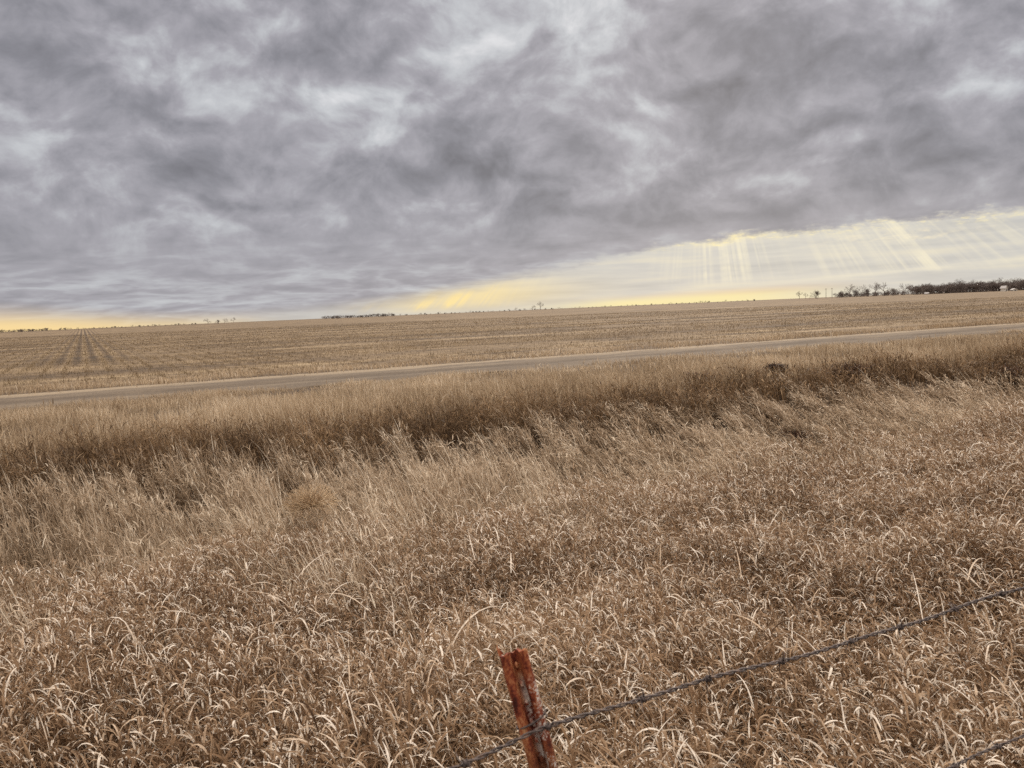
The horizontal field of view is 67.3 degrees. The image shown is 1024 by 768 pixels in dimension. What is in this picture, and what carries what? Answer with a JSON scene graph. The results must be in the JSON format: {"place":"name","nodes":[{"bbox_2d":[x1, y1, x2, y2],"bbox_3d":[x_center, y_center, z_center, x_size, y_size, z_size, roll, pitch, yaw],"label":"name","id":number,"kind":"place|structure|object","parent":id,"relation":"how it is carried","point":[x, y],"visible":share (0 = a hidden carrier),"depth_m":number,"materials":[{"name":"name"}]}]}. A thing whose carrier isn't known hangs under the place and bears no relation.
{"place":"outdoors","nodes":[
{"label":"outdoors","id":0,"kind":"place"},
{"bbox_2d":[0,290,1023,767],"bbox_3d":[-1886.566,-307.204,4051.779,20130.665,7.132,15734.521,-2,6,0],"label":"ground","id":1,"kind":"structure","parent":0,"point":[968,298],"depth_m":50.44,"materials":[{"name":"soil"}]},
{"bbox_2d":[0,328,49,332],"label":"distant hedge","id":2,"kind":"object","parent":1,"relation":"on","point":[28,330],"visible":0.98,"depth_m":1285.67,"materials":[{"name":"brown plant"}]},
{"bbox_2d":[59,323,196,329],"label":"distant scrub","id":3,"kind":"object","parent":1,"relation":"on","point":[138,325],"visible":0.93,"depth_m":1374.48,"materials":[{"name":"brown plant"}]},
{"bbox_2d":[321,312,394,318],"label":"distant shelterbelt","id":4,"kind":"object","parent":1,"relation":"on","point":[350,316],"visible":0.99,"depth_m":1490.59,"materials":[{"name":"brown plant"}]},
{"bbox_2d":[0,392,1023,767],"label":"tall dry grass","id":5,"kind":"structure","parent":1,"relation":"on","point":[980,690],"depth_m":3.73,"materials":[{"name":"beige plant"}]},
{"bbox_2d":[0,356,1023,767],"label":"lodged ditch grass","id":6,"kind":"structure","parent":1,"relation":"on","point":[90,536],"depth_m":9.00,"materials":[{"name":"beige plant"}]},
{"bbox_2d":[280,484,341,523],"bbox_3d":[-1.969,1.161,7.538,0.600,0.365,0.596,-2,6,0],"label":"tumbleweed","id":7,"kind":"object","parent":6,"relation":"on","point":[314,501],"visible":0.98,"depth_m":7.48,"materials":[{"name":"beige plant"}]},
{"bbox_2d":[0,296,1023,386],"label":"field stubble","id":8,"kind":"object","parent":1,"relation":"on","point":[68,363],"visible":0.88,"depth_m":53.38,"materials":[{"name":"beige plant"}]},
{"bbox_2d":[496,645,557,767],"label":"fence post","id":9,"kind":"object","parent":1,"relation":"on","point":[522,687],"visible":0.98,"depth_m":0.97,"materials":[{"name":"metal"}]},
{"bbox_2d":[448,587,1023,767],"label":"barbed wire","id":10,"kind":"object","parent":9,"relation":"attached to","point":[548,726],"visible":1,"depth_m":1.06,"materials":[{"name":"grey metal"}]},
{"bbox_2d":[947,734,1023,767],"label":"barbed wire","id":11,"kind":"object","parent":9,"relation":"attached to","point":[994,747],"visible":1,"depth_m":1.34,"materials":[{"name":"grey metal"}]},
{"bbox_2d":[400,299,754,315],"bbox_3d":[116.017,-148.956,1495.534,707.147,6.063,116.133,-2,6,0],"label":"distant brush","id":12,"kind":"object","parent":1,"relation":"on","point":[575,307],"visible":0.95,"depth_m":1504.94,"materials":[{"name":"brown plant"}]},
{"bbox_2d":[679,370,721,383],"bbox_3d":[3.657,-0.068,15.015,0.932,0.417,0.937,-2,6,0],"label":"dried weed","id":13,"kind":"object","parent":1,"relation":"on","point":[699,375],"visible":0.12,"depth_m":14.94,"materials":[{"name":"brown plant"}]},
{"bbox_2d":[763,362,787,374],"bbox_3d":[5.777,-0.328,16.843,0.669,0.393,0.644,-2,6,0],"label":"dried weed","id":14,"kind":"object","parent":1,"relation":"on","point":[775,366],"visible":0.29,"depth_m":16.75,"materials":[{"name":"brown plant"}]},
{"bbox_2d":[781,428,816,448],"bbox_3d":[4.426,0.880,11.889,0.653,0.451,0.677,-2,6,0],"label":"dried weed","id":15,"kind":"object","parent":1,"relation":"on","point":[800,436],"visible":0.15,"depth_m":11.86,"materials":[{"name":"brown plant"}]},
{"bbox_2d":[821,360,875,384],"bbox_3d":[6.843,-0.226,15.673,1.025,0.520,1.035,-2,6,0],"label":"dried weed","id":16,"kind":"object","parent":1,"relation":"on","point":[845,369],"visible":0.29,"depth_m":15.53,"materials":[{"name":"brown plant"}]},
{"bbox_2d":[861,288,869,296],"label":"bare tree","id":17,"kind":"object","parent":1,"relation":"on","point":[867,291],"visible":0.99,"depth_m":510.29,"materials":[{"name":"brown plant"}]},
{"bbox_2d":[834,289,912,297],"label":"distant thicket","id":18,"kind":"object","parent":1,"relation":"on","point":[873,294],"visible":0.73,"depth_m":527.69,"materials":[{"name":"brown plant"}]},
{"bbox_2d":[869,282,881,295],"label":"bare tree","id":19,"kind":"object","parent":1,"relation":"on","point":[876,287],"visible":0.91,"depth_m":503.68,"materials":[{"name":"brown plant"}]},
{"bbox_2d":[875,282,892,295],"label":"bare tree","id":20,"kind":"object","parent":1,"relation":"on","point":[883,289],"visible":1,"depth_m":494.33,"materials":[{"name":"brown plant"}]},
{"bbox_2d":[896,285,909,294],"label":"bare tree","id":21,"kind":"object","parent":1,"relation":"on","point":[903,289],"visible":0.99,"depth_m":497.63,"materials":[{"name":"brown plant"}]},
{"bbox_2d":[906,277,1023,294],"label":"distant woodland","id":22,"kind":"object","parent":1,"relation":"on","point":[963,287],"visible":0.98,"depth_m":486.40,"materials":[{"name":"brown plant"}]},
{"bbox_2d":[1000,286,1007,290],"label":"farm shed","id":23,"kind":"structure","parent":1,"relation":"on","point":[1003,288],"depth_m":434.69,"materials":[{"name":"beige metal"}]},
{"bbox_2d":[984,364,1023,387],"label":"dried weed","id":24,"kind":"object","parent":1,"relation":"on","point":[1012,371],"visible":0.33,"depth_m":16.18,"materials":[{"name":"brown plant"}]},
{"bbox_2d":[0,317,1023,474],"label":"verge grass","id":25,"kind":"structure","parent":0,"point":[217,405],"depth_m":15.98,"materials":[{"name":"beige plant"}]},
{"bbox_2d":[0,334,1023,510],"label":"rusty bank grass","id":26,"kind":"structure","parent":0,"point":[236,446],"depth_m":11.66,"materials":[{"name":"brown plant"}]},
{"bbox_2d":[0,323,1023,409],"bbox_3d":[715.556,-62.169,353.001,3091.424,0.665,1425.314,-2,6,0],"label":"dirt track","id":27,"kind":"structure","parent":0,"point":[299,381],"depth_m":23.21,"materials":[{"name":"grey gravel"}]},
{"bbox_2d":[0,0,1023,331],"label":"sky","id":28,"kind":"structure","parent":0,"point":[163,162],"materials":[{"name":"grey"}]}
]}

